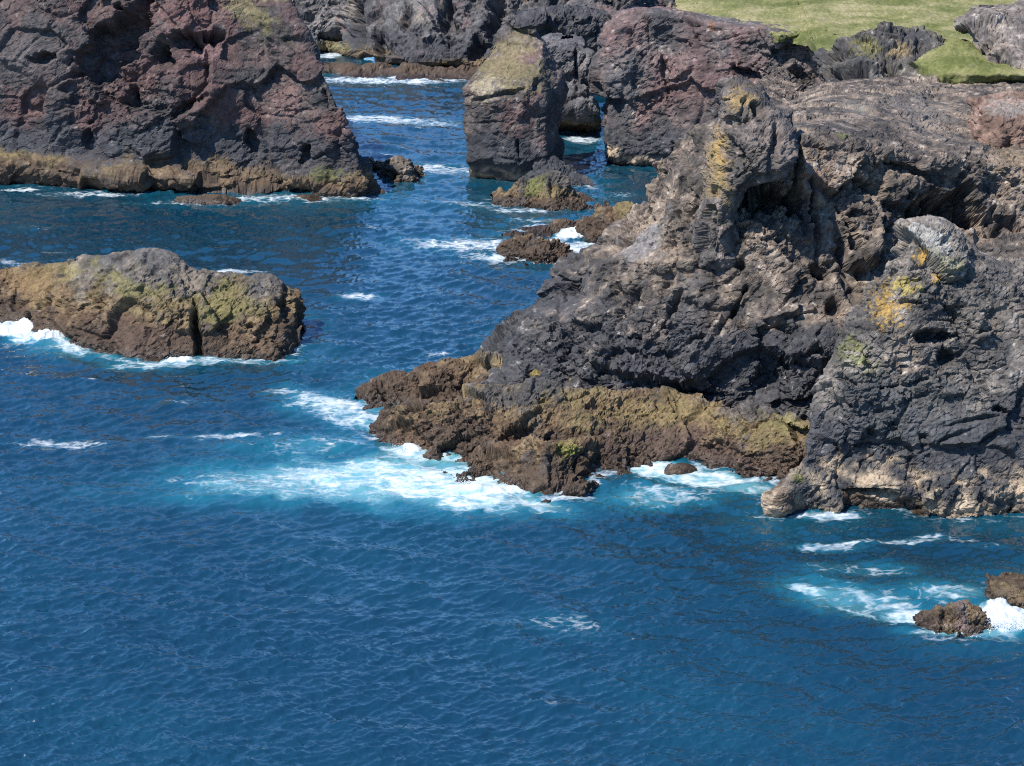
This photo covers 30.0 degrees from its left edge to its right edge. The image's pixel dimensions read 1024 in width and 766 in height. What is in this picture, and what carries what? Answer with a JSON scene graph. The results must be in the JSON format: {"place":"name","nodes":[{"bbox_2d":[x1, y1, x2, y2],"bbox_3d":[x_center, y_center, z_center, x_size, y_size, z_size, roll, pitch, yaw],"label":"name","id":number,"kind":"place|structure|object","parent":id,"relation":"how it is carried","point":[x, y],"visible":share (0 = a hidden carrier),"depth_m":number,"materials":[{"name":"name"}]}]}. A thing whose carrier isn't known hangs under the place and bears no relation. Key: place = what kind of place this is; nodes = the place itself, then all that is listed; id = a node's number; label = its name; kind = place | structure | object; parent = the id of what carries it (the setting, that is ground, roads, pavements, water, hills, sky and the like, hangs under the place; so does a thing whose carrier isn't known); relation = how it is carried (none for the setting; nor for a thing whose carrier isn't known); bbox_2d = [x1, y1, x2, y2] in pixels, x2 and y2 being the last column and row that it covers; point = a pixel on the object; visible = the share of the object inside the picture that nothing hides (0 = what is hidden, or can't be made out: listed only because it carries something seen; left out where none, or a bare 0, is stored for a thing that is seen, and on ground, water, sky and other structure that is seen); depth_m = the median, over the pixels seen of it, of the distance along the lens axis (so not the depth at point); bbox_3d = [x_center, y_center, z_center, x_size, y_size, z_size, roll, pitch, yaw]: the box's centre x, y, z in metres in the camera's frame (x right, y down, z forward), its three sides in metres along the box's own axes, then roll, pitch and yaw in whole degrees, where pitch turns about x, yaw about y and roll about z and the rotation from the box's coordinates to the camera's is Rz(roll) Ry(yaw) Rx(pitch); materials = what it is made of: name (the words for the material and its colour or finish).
{"place":"outdoors","nodes":[
{"label":"outdoors","id":0,"kind":"place"},
{"bbox_2d":[0,0,385,197],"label":"cliff","id":1,"kind":"structure","parent":0,"point":[202,96],"depth_m":233.93,"materials":[{"name":"grey stone"}]},
{"bbox_2d":[292,0,675,67],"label":"cliff","id":2,"kind":"structure","parent":0,"point":[446,33],"depth_m":332.69,"materials":[{"name":"grey stone"}]},
{"bbox_2d":[0,51,1023,765],"bbox_3d":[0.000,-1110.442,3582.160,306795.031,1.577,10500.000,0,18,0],"label":"water","id":3,"kind":"structure","parent":0,"point":[220,561],"depth_m":125.43,"materials":[{"name":"blue liquid"}]},
{"bbox_2d":[0,248,305,362],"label":"islet","id":4,"kind":"object","parent":3,"relation":"in","point":[157,305],"visible":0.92,"depth_m":171.36,"materials":[{"name":"stone"}]},
{"bbox_2d":[174,194,241,204],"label":"boulder","id":5,"kind":"object","parent":3,"relation":"in","point":[210,199],"visible":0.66,"depth_m":228.01,"materials":[{"name":"stone"}]},
{"bbox_2d":[293,194,321,201],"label":"boulder","id":6,"kind":"object","parent":3,"relation":"in","point":[310,198],"visible":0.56,"depth_m":229.80,"materials":[{"name":"brown stone"}]},
{"bbox_2d":[368,155,425,182],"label":"boulder","id":7,"kind":"object","parent":3,"relation":"in","point":[398,169],"visible":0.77,"depth_m":240.84,"materials":[{"name":"grey stone"}]},
{"bbox_2d":[322,62,479,81],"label":"rock shelf","id":8,"kind":"object","parent":3,"relation":"in","point":[405,71],"visible":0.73,"depth_m":320.79,"materials":[{"name":"brown stone"}]},
{"bbox_2d":[388,441,524,490],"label":"sea spray","id":9,"kind":"object","parent":3,"relation":"on","point":[463,474],"visible":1,"depth_m":139.35,"materials":[{"name":"white liquid"}]},
{"bbox_2d":[462,23,568,180],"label":"sea stack","id":10,"kind":"object","parent":3,"relation":"in","point":[515,88],"visible":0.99,"depth_m":238.85,"materials":[{"name":"grey stone"}]},
{"bbox_2d":[496,233,572,265],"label":"boulder","id":11,"kind":"object","parent":3,"relation":"in","point":[531,247],"visible":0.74,"depth_m":202.18,"materials":[{"name":"brown stone"}]},
{"bbox_2d":[501,218,578,236],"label":"boulder","id":12,"kind":"object","parent":3,"relation":"in","point":[554,226],"visible":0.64,"depth_m":214.11,"materials":[{"name":"brown stone"}]},
{"bbox_2d":[489,170,609,210],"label":"boulder","id":13,"kind":"object","parent":3,"relation":"in","point":[551,190],"visible":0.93,"depth_m":226.78,"materials":[{"name":"stone"}]},
{"bbox_2d":[519,156,593,186],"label":"boulder","id":14,"kind":"object","parent":3,"relation":"in","point":[540,166],"visible":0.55,"depth_m":238.52,"materials":[{"name":"grey stone"}]},
{"bbox_2d":[541,33,601,131],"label":"cliff","id":15,"kind":"structure","parent":3,"relation":"in","point":[571,55],"depth_m":267.05,"materials":[{"name":"grey stone"}]},
{"bbox_2d":[574,201,633,242],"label":"boulder","id":16,"kind":"object","parent":3,"relation":"in","point":[591,228],"visible":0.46,"depth_m":210.65,"materials":[{"name":"brown stone"}]},
{"bbox_2d":[664,462,696,474],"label":"boulder","id":17,"kind":"object","parent":3,"relation":"in","point":[680,468],"visible":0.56,"depth_m":141.90,"materials":[{"name":"stone"}]},
{"bbox_2d":[912,599,993,638],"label":"boulder","id":18,"kind":"object","parent":3,"relation":"in","point":[965,617],"visible":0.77,"depth_m":115.83,"materials":[{"name":"brown stone"}]},
{"bbox_2d":[923,593,1023,636],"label":"sea spray","id":19,"kind":"object","parent":3,"relation":"on","point":[998,621],"visible":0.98,"depth_m":115.72,"materials":[{"name":"white liquid"}]},
{"bbox_2d":[984,572,1023,608],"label":"boulder","id":20,"kind":"object","parent":3,"relation":"in","point":[1011,585],"visible":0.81,"depth_m":119.59,"materials":[{"name":"brown stone"}]},
{"bbox_2d":[515,3,609,52],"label":"cliff","id":21,"kind":"structure","parent":0,"point":[586,23],"depth_m":314.04,"materials":[{"name":"grey stone"}]},
{"bbox_2d":[354,58,1023,502],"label":"cliff","id":22,"kind":"structure","parent":0,"point":[702,300],"depth_m":151.91,"materials":[{"name":"grey stone"}]},
{"bbox_2d":[966,90,1023,148],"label":"boulder","id":23,"kind":"object","parent":22,"relation":"on","point":[995,120],"visible":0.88,"depth_m":166.75,"materials":[{"name":"brown stone"}]},
{"bbox_2d":[588,0,820,166],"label":"cliff","id":24,"kind":"structure","parent":0,"point":[658,69],"depth_m":246.46,"materials":[{"name":"grey stone"}]},
{"bbox_2d":[675,0,1017,51],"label":"terrain","id":25,"kind":"structure","parent":0,"point":[814,25],"depth_m":248.84,"materials":[{"name":"green plant"}]},
{"bbox_2d":[812,21,945,81],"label":"rock outcrop","id":26,"kind":"object","parent":25,"relation":"on","point":[883,49],"visible":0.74,"depth_m":203.48,"materials":[{"name":"grey stone"}]},
{"bbox_2d":[761,215,1023,518],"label":"cliff","id":27,"kind":"structure","parent":0,"point":[917,403],"depth_m":135.13,"materials":[{"name":"grey stone"}]},
{"bbox_2d":[910,38,1023,84],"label":"terrain","id":28,"kind":"structure","parent":0,"point":[953,61],"depth_m":196.62,"materials":[{"name":"green plant"}]},
{"bbox_2d":[954,0,1023,68],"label":"rock outcrop","id":29,"kind":"object","parent":28,"relation":"on","point":[996,32],"visible":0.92,"depth_m":201.42,"materials":[{"name":"grey stone"}]}
]}

